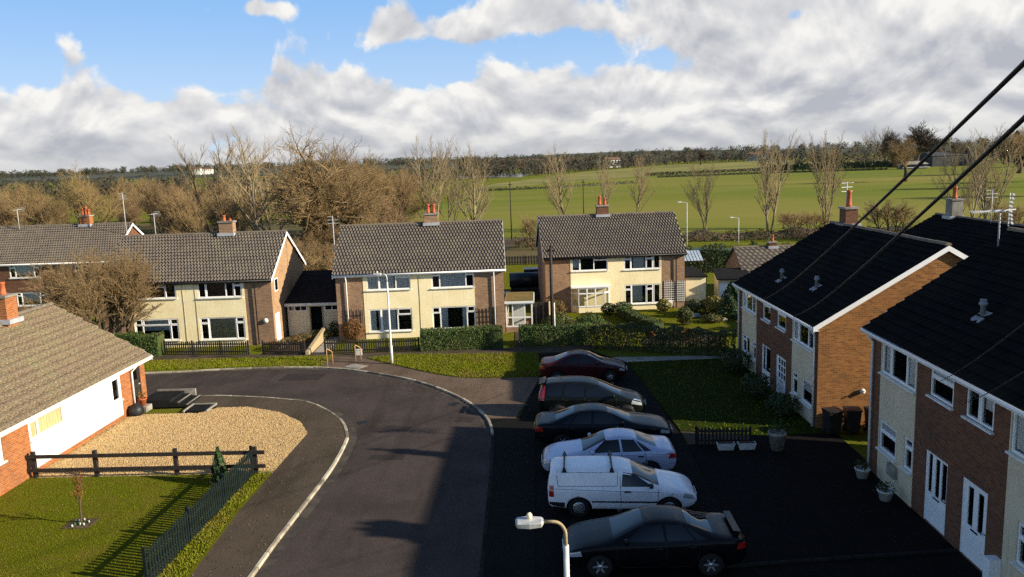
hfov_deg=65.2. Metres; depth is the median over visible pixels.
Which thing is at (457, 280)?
window
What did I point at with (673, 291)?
trellis
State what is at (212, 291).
window
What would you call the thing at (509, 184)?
telegraph pole
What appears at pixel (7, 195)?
bare tree
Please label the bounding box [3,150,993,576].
ground
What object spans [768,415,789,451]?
flower pot
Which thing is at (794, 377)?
window
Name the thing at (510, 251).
scrub
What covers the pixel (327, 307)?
window
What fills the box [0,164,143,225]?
oak tree
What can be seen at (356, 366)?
manhole cover
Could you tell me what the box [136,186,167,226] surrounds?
bare tree
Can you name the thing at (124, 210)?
tv aerial
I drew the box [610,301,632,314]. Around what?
garden bush
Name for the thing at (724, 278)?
shed
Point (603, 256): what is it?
semi detached house
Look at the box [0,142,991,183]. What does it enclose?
hills
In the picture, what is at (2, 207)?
bare tree
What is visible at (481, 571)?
dropped kerb
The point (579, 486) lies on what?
parked van
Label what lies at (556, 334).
clipped hedge
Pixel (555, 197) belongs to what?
poplar tree
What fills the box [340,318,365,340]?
rust bush
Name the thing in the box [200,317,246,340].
window
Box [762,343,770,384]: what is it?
door
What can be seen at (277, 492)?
fallen leaves
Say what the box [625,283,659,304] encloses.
window
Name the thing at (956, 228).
terraced house
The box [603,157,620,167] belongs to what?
distant house
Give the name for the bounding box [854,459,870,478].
flower pot
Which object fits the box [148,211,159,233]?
tv aerial
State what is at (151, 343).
dark hedge
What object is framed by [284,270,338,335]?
store
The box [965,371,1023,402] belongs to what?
overhead cable
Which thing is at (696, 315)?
rock
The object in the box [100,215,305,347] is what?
semi detached house
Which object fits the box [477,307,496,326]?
trellis
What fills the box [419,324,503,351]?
clipped hedge
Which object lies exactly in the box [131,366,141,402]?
door
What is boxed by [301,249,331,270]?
bare bush
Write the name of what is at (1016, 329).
overhead cable
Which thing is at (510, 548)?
pavement
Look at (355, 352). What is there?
hoop barrier
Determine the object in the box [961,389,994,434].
window
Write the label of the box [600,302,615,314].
garden bush
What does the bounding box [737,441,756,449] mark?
planter
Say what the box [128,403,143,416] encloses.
refuse sack
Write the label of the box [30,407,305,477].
gravel
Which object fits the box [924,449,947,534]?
door
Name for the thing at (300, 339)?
bedding plant
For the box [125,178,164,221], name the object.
bare tree
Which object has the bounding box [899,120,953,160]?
tree
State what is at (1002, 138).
overhead cable
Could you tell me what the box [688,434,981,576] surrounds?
driveway
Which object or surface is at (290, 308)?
window
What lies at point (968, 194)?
poplar tree
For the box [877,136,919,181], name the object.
bare tree
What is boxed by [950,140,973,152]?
tree
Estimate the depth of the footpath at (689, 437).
32.07 m
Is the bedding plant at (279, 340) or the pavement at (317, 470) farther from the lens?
the bedding plant at (279, 340)
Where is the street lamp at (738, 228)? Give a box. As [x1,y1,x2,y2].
[730,217,738,243]
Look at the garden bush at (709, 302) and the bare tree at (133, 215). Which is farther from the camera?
the bare tree at (133, 215)
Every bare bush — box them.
[13,241,174,333]
[289,222,343,252]
[293,235,313,252]
[296,241,336,270]
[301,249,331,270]
[305,251,334,270]
[514,213,539,249]
[776,210,812,231]
[796,211,833,228]
[858,197,920,232]
[983,200,1023,223]
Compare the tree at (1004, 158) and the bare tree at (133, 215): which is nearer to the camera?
the bare tree at (133, 215)
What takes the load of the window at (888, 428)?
in the terraced house at (945, 459)
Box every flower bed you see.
[62,517,97,528]
[266,337,314,353]
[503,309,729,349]
[641,332,718,345]
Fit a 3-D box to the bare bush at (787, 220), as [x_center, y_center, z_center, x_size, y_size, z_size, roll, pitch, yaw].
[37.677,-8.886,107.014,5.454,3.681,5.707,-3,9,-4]
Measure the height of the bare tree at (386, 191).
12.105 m
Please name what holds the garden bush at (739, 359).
on the lawn at (723, 418)
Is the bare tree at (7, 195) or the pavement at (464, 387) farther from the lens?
the bare tree at (7, 195)
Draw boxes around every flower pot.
[136,391,146,405]
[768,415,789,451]
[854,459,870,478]
[872,480,895,501]
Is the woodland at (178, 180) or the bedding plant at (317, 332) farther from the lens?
the woodland at (178, 180)
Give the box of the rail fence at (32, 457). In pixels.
[25,446,265,477]
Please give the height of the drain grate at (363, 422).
0.014 m
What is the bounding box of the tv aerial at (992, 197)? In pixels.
[986,189,997,222]
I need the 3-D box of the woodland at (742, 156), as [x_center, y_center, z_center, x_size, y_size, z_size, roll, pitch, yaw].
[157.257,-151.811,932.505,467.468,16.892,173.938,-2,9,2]
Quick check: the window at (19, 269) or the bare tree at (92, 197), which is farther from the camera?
the bare tree at (92, 197)
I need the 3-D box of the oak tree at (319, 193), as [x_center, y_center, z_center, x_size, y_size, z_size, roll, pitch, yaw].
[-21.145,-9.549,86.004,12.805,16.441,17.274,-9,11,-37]
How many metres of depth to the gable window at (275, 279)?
52.24 m
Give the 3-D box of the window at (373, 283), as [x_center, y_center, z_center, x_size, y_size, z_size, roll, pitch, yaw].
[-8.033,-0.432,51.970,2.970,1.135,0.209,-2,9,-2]
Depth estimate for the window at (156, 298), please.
51.44 m
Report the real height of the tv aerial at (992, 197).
2.200 m
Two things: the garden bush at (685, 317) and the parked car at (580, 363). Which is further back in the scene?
the garden bush at (685, 317)
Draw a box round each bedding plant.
[268,338,292,348]
[287,332,314,342]
[307,329,329,337]
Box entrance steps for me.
[146,388,200,407]
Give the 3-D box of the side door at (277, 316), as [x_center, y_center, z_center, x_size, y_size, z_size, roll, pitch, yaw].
[-15.329,2.526,52.444,0.060,1.900,0.800,-2,9,1]
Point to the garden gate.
(540, 311)
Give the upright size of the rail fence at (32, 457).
1.070 m
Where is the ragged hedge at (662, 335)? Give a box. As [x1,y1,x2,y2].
[588,322,736,356]
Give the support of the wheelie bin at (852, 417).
on the ground at (855, 442)
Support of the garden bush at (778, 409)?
on the lawn at (723, 418)
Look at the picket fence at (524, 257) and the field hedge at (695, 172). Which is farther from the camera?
the field hedge at (695, 172)
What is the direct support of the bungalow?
on the ground at (855, 442)
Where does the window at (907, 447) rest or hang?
in the terraced house at (945, 459)
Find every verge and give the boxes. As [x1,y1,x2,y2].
[144,356,329,371]
[368,352,539,377]
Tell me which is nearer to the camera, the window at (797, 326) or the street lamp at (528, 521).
the street lamp at (528, 521)
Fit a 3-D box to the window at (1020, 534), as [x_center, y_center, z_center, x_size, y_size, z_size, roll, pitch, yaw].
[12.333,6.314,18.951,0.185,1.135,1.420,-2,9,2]
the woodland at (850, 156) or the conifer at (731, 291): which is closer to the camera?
the conifer at (731, 291)
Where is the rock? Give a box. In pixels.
[692,313,700,317]
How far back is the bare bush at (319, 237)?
83.86 m
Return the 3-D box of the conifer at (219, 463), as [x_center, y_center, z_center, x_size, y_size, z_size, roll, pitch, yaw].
[-10.547,6.364,28.840,0.756,1.477,0.779,-2,9,2]
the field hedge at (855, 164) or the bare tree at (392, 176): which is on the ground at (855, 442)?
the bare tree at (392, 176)
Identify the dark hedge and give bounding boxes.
[112,331,164,356]
[685,244,716,272]
[714,240,790,267]
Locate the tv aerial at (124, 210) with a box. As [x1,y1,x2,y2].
[118,193,126,234]
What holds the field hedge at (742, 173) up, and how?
on the field
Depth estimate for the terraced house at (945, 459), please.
23.37 m
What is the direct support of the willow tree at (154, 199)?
on the scrub
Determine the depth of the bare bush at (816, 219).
108.32 m
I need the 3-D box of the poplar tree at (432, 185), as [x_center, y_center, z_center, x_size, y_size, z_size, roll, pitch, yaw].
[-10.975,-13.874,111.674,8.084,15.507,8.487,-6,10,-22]
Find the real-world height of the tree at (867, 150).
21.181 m
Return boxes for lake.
[456,173,532,177]
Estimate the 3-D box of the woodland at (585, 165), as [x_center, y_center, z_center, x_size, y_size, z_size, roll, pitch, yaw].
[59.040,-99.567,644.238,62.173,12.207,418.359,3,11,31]
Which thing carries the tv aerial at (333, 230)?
attached to the semi detached house at (445, 274)
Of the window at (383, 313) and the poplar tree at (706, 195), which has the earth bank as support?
the poplar tree at (706, 195)
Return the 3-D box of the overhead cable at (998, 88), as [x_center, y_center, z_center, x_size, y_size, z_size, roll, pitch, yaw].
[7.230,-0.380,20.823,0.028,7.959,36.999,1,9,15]
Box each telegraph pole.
[508,182,511,238]
[546,245,554,325]
[581,180,583,213]
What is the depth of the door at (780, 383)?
37.00 m
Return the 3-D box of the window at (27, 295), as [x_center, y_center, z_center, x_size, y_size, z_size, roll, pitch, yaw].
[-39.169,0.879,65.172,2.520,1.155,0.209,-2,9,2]
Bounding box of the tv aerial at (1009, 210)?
[970,193,1015,245]
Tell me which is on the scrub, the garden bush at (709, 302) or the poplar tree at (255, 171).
the poplar tree at (255, 171)
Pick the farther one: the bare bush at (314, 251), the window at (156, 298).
the bare bush at (314, 251)
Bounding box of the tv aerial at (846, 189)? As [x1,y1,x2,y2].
[841,182,853,200]
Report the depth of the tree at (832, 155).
497.86 m
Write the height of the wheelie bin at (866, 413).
1.027 m
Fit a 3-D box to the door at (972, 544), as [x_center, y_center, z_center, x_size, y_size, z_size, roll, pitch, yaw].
[12.494,6.349,21.612,0.100,2.220,1.250,-2,9,2]
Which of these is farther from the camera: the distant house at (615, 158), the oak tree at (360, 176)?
the distant house at (615, 158)
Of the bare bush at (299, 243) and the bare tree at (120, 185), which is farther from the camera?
the bare tree at (120, 185)
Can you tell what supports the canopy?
on the ground at (855, 442)
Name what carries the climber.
on the ground at (855, 442)
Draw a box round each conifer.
[209,446,227,486]
[713,280,738,318]
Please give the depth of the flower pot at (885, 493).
25.70 m
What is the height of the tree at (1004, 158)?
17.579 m
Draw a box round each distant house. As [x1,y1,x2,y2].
[192,167,201,174]
[202,167,213,173]
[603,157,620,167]
[746,152,770,160]
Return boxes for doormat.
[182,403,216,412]
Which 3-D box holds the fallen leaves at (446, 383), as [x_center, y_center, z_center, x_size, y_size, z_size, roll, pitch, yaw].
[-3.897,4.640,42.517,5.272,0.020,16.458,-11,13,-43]
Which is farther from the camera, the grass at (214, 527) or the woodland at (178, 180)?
the woodland at (178, 180)
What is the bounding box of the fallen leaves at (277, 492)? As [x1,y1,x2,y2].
[192,400,343,576]
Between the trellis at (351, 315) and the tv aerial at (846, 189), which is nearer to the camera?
the tv aerial at (846, 189)
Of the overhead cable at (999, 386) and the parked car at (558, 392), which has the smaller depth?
the overhead cable at (999, 386)
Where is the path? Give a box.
[150,344,593,359]
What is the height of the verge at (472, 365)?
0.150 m
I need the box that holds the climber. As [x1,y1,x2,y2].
[327,320,338,336]
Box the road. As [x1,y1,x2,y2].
[145,368,490,576]
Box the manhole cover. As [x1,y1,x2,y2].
[345,364,365,368]
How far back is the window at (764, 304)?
38.80 m
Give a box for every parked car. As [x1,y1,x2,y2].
[534,403,672,442]
[538,376,645,411]
[539,350,626,381]
[541,428,675,471]
[562,505,746,576]
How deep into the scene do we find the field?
196.42 m
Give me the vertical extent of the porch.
2.160 m
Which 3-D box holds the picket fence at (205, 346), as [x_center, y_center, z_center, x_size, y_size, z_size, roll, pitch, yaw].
[-18.878,3.680,49.349,5.568,0.950,0.150,-1,9,8]
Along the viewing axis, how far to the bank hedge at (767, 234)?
102.90 m
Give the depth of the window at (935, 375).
23.16 m
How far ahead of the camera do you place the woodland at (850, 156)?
501.60 m
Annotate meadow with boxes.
[482,156,1013,187]
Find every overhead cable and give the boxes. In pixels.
[764,60,1023,298]
[794,115,1023,315]
[940,323,1023,380]
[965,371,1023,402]
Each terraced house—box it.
[0,207,144,314]
[732,190,968,428]
[860,227,1023,576]
[902,186,1023,255]
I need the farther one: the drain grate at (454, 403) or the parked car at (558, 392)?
the drain grate at (454, 403)
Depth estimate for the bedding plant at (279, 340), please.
50.24 m
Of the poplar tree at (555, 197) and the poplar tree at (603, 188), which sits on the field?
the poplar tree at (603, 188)
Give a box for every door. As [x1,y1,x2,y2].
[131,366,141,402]
[275,312,280,339]
[719,284,727,296]
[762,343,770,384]
[776,354,785,392]
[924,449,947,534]
[959,477,987,570]
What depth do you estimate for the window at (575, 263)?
58.67 m
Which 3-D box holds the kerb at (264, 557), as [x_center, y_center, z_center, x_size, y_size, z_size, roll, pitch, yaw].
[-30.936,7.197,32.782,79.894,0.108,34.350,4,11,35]
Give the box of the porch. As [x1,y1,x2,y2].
[505,291,533,331]
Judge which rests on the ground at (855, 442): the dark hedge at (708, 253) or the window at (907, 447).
the dark hedge at (708, 253)
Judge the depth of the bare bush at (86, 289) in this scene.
49.13 m
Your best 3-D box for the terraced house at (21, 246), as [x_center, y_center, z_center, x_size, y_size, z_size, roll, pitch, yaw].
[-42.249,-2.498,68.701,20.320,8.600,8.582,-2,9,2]
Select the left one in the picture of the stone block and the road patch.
the stone block
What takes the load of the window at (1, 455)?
in the bungalow
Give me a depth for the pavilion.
389.95 m
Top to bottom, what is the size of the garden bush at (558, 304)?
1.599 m
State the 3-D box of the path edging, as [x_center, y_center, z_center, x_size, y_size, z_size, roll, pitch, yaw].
[8.875,7.498,22.183,7.198,0.090,0.090,-3,9,-4]
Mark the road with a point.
(418, 509)
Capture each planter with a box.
[716,441,734,449]
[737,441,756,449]
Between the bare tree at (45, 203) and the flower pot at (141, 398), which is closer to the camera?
the flower pot at (141, 398)
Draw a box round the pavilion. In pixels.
[895,161,928,168]
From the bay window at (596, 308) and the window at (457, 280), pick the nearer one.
the window at (457, 280)
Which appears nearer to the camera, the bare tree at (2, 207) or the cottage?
the cottage
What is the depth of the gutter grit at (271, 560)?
27.81 m
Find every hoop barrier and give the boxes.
[326,349,332,365]
[354,345,360,361]
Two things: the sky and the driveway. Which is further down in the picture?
the driveway
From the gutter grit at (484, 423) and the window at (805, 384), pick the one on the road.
the gutter grit at (484, 423)
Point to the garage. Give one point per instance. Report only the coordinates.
(695, 282)
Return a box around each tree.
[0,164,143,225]
[0,182,53,223]
[0,186,21,205]
[0,192,15,224]
[0,195,77,225]
[2,196,32,225]
[27,192,54,216]
[64,181,104,209]
[70,472,83,521]
[73,180,107,206]
[101,176,167,224]
[106,189,144,221]
[108,194,150,222]
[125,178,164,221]
[133,177,200,233]
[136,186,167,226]
[146,177,253,233]
[169,132,245,231]
[186,183,215,231]
[189,179,255,201]
[194,179,262,215]
[198,188,271,230]
[213,121,283,230]
[224,183,291,230]
[237,136,305,229]
[255,121,397,235]
[315,142,408,230]
[325,195,366,230]
[328,164,402,223]
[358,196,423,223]
[359,166,440,223]
[373,170,413,191]
[392,163,429,221]
[402,134,456,220]
[425,140,483,220]
[449,144,497,219]
[538,139,574,214]
[591,153,618,204]
[626,147,662,211]
[681,155,719,229]
[696,147,710,164]
[748,128,798,232]
[801,130,851,225]
[825,148,838,160]
[857,132,872,160]
[870,127,888,160]
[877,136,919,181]
[879,127,902,159]
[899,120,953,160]
[918,122,1015,217]
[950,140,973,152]
[961,125,1023,219]
[990,123,1023,172]
[991,132,1023,163]
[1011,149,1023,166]
[1013,132,1023,154]
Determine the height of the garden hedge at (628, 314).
0.905 m
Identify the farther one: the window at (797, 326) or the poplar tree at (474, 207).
the poplar tree at (474, 207)
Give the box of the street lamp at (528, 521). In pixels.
[515,512,569,576]
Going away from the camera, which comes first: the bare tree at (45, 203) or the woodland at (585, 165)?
the bare tree at (45, 203)
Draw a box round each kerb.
[145,366,493,434]
[147,395,348,576]
[479,435,493,576]
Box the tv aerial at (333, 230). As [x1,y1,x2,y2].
[328,216,337,252]
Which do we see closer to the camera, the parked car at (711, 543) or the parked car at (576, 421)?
the parked car at (711, 543)
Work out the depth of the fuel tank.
66.50 m
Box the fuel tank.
[504,267,539,299]
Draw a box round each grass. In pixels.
[158,470,271,576]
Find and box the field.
[396,163,1023,237]
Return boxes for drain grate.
[357,420,368,424]
[448,402,461,405]
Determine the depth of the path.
48.12 m
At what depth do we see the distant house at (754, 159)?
937.03 m
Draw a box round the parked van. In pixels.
[547,451,696,516]
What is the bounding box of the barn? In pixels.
[919,151,978,166]
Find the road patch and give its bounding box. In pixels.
[278,374,475,459]
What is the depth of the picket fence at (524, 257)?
86.63 m
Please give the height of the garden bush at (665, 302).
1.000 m
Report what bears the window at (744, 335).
in the terraced house at (815, 359)
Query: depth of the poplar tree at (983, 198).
93.77 m
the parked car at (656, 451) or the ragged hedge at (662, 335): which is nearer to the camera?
the parked car at (656, 451)
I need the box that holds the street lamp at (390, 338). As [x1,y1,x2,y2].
[373,271,392,363]
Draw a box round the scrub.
[135,223,537,261]
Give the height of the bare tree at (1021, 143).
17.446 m
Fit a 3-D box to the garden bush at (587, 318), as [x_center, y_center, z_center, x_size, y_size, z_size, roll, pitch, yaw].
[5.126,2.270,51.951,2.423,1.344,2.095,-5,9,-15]
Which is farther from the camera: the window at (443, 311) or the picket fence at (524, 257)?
the picket fence at (524, 257)
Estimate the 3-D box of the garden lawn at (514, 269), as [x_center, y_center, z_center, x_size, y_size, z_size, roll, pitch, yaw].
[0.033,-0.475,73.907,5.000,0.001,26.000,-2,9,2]
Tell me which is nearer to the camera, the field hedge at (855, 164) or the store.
the store
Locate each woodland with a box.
[0,154,550,178]
[0,160,498,199]
[415,156,676,180]
[446,148,826,169]
[511,137,999,158]
[759,140,1008,164]
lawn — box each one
[0,473,271,576]
[503,264,537,309]
[628,358,826,435]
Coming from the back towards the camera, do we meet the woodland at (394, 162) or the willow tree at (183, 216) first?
the woodland at (394, 162)
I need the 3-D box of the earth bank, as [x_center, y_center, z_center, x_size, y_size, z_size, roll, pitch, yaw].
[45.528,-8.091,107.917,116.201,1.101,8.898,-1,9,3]
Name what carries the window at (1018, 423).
in the terraced house at (945, 459)
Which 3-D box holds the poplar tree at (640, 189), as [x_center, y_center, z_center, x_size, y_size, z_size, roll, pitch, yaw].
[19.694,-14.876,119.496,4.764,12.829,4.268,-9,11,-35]
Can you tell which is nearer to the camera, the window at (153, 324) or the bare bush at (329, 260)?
the window at (153, 324)
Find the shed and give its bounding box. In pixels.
[713,268,748,300]
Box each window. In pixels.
[0,440,7,465]
[9,265,39,278]
[16,292,44,306]
[29,405,68,442]
[89,377,123,417]
[135,318,180,340]
[137,285,177,299]
[197,283,242,298]
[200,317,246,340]
[274,278,277,291]
[288,306,306,310]
[324,305,336,309]
[366,275,411,291]
[369,308,413,332]
[431,273,474,288]
[432,306,475,328]
[570,284,610,312]
[571,258,608,271]
[623,256,660,270]
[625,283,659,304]
[741,292,755,315]
[743,334,749,356]
[750,341,755,361]
[760,303,770,324]
[775,311,785,332]
[789,371,797,396]
[790,320,812,353]
[799,378,811,409]
[875,420,895,462]
[878,343,916,394]
[899,436,912,475]
[925,369,953,410]
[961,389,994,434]
[1005,413,1023,463]
[1010,522,1023,573]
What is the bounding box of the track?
[499,172,644,188]
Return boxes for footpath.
[312,335,338,353]
[515,332,528,346]
[613,355,736,362]
[681,431,748,444]
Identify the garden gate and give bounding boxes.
[532,302,547,323]
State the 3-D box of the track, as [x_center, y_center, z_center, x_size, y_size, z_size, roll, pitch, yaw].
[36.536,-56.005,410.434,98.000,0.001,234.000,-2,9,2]
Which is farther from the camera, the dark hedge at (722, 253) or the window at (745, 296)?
the dark hedge at (722, 253)
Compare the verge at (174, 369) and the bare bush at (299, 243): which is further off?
the bare bush at (299, 243)
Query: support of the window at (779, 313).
in the terraced house at (815, 359)
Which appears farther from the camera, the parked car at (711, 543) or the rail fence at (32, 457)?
the rail fence at (32, 457)
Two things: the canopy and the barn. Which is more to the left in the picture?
the canopy
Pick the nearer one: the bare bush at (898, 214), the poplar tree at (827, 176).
the bare bush at (898, 214)
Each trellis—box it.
[344,309,363,328]
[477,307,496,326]
[664,280,684,301]
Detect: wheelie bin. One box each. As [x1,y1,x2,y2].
[821,406,844,433]
[842,406,862,432]
[863,406,868,430]
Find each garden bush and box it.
[541,313,572,323]
[546,298,567,317]
[573,314,607,332]
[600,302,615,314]
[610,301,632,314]
[655,299,673,311]
[676,306,693,324]
[681,299,706,313]
[698,313,726,322]
[699,295,727,314]
[720,347,751,372]
[739,371,773,398]
[764,391,802,416]
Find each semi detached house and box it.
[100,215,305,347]
[332,204,505,339]
[535,196,687,312]
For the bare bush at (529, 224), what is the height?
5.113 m
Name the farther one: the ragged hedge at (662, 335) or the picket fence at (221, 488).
the ragged hedge at (662, 335)
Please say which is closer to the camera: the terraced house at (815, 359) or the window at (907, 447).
the window at (907, 447)
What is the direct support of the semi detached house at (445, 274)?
on the ground at (855, 442)
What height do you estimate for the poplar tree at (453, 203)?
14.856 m
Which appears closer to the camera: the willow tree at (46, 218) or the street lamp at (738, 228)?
the willow tree at (46, 218)
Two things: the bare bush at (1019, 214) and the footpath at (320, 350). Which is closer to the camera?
the footpath at (320, 350)
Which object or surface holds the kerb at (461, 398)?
on the road
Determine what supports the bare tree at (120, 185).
on the scrub
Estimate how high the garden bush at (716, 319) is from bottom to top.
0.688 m
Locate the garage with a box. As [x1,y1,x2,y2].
[685,266,707,304]
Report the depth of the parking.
25.80 m
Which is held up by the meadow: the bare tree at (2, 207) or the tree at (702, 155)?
the tree at (702, 155)
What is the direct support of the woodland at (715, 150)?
on the hills
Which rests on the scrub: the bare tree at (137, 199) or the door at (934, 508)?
the bare tree at (137, 199)
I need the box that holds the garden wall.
[305,326,326,354]
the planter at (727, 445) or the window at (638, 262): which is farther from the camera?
the window at (638, 262)
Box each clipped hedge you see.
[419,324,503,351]
[518,322,590,345]
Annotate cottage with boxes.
[724,235,794,272]
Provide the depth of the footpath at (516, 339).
50.06 m
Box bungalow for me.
[0,282,152,495]
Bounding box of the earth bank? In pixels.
[504,226,908,245]
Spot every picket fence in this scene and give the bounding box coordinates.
[141,445,253,576]
[163,340,249,354]
[261,340,305,354]
[324,337,419,353]
[505,255,537,264]
[695,426,751,444]
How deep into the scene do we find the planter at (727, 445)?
30.57 m
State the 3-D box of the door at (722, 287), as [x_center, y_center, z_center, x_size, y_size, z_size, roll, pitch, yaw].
[15.736,0.460,59.540,0.600,1.640,0.030,0,9,10]
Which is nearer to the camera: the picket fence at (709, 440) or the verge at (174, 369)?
the picket fence at (709, 440)
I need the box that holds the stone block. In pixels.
[143,403,152,412]
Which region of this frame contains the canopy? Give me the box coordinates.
[685,250,706,284]
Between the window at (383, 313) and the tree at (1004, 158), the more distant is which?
the tree at (1004, 158)
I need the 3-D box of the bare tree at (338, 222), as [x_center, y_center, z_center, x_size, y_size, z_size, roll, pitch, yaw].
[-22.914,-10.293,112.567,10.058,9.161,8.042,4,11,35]
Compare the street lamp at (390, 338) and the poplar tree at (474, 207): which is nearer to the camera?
the street lamp at (390, 338)
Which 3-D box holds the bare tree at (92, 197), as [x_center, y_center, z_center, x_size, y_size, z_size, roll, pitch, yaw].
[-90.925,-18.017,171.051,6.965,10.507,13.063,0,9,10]
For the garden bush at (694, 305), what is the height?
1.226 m
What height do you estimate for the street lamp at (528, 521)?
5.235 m
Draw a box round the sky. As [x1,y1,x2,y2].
[0,0,1023,173]
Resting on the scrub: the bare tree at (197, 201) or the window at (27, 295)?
the bare tree at (197, 201)
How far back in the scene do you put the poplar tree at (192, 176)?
102.95 m
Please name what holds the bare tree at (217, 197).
on the scrub
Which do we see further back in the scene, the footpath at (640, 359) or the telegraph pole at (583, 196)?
the telegraph pole at (583, 196)
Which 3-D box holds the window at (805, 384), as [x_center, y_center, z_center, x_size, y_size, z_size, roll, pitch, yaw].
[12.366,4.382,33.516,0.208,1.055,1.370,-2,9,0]
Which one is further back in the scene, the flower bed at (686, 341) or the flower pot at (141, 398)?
the flower bed at (686, 341)
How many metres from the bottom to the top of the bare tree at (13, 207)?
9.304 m
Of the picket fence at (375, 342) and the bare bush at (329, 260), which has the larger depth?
the bare bush at (329, 260)
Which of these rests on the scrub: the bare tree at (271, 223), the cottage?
the bare tree at (271, 223)
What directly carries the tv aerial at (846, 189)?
attached to the terraced house at (815, 359)
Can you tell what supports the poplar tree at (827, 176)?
on the field
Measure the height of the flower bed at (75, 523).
0.100 m
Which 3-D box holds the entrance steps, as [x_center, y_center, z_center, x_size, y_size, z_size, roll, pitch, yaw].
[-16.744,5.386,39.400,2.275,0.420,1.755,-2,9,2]
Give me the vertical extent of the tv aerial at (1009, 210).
1.750 m
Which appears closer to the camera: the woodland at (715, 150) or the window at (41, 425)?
the window at (41, 425)
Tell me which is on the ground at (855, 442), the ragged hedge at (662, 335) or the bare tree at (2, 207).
the ragged hedge at (662, 335)
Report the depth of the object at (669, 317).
54.20 m
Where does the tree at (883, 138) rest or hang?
on the meadow
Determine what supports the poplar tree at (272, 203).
on the scrub
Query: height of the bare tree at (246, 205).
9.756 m
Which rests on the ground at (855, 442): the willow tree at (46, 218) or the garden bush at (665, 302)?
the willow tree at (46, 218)
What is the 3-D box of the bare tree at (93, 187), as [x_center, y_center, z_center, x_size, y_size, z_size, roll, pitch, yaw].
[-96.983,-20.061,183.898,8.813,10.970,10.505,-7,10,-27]
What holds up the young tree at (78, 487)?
on the lawn at (71, 534)
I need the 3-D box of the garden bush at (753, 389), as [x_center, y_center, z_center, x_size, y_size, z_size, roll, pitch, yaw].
[11.329,4.497,37.026,1.619,1.178,1.799,-2,9,2]
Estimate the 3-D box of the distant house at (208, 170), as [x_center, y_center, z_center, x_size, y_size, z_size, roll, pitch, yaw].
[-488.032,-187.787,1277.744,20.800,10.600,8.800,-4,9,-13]
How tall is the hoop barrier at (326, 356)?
1.024 m
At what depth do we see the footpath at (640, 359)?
44.69 m
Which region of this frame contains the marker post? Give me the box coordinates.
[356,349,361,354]
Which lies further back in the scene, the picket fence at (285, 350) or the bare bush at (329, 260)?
the bare bush at (329, 260)
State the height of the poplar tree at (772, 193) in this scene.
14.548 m
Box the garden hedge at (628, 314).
[618,306,664,331]
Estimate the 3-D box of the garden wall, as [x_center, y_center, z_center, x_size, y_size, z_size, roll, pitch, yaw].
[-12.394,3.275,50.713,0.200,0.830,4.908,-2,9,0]
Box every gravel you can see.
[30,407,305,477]
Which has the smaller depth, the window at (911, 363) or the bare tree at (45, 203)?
the window at (911, 363)
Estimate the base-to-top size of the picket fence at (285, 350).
0.930 m
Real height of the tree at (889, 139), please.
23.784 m
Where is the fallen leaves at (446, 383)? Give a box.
[325,356,529,413]
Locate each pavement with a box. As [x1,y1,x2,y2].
[190,396,345,576]
[321,356,539,418]
[483,418,534,576]
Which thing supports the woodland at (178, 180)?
on the ground at (855, 442)
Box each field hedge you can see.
[478,181,635,190]
[645,167,759,175]
[658,167,886,177]
[767,160,912,170]
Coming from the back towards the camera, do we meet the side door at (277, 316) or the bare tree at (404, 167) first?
the bare tree at (404, 167)
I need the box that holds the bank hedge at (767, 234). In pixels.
[515,223,911,247]
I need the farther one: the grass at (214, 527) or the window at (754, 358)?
the window at (754, 358)
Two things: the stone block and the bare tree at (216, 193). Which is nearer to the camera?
the stone block
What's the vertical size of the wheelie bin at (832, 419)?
1.027 m
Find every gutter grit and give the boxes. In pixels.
[145,368,490,435]
[236,395,356,576]
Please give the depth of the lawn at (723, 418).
36.96 m
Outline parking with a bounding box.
[519,351,756,576]
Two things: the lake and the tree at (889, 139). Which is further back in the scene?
the lake
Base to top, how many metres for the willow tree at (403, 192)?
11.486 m
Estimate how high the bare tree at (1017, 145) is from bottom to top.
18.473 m
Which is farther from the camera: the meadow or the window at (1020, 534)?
the meadow
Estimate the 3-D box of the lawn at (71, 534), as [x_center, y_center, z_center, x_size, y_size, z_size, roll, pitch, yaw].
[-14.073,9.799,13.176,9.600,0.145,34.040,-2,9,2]
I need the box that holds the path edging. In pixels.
[723,548,957,568]
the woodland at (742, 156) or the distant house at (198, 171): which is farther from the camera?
the distant house at (198, 171)

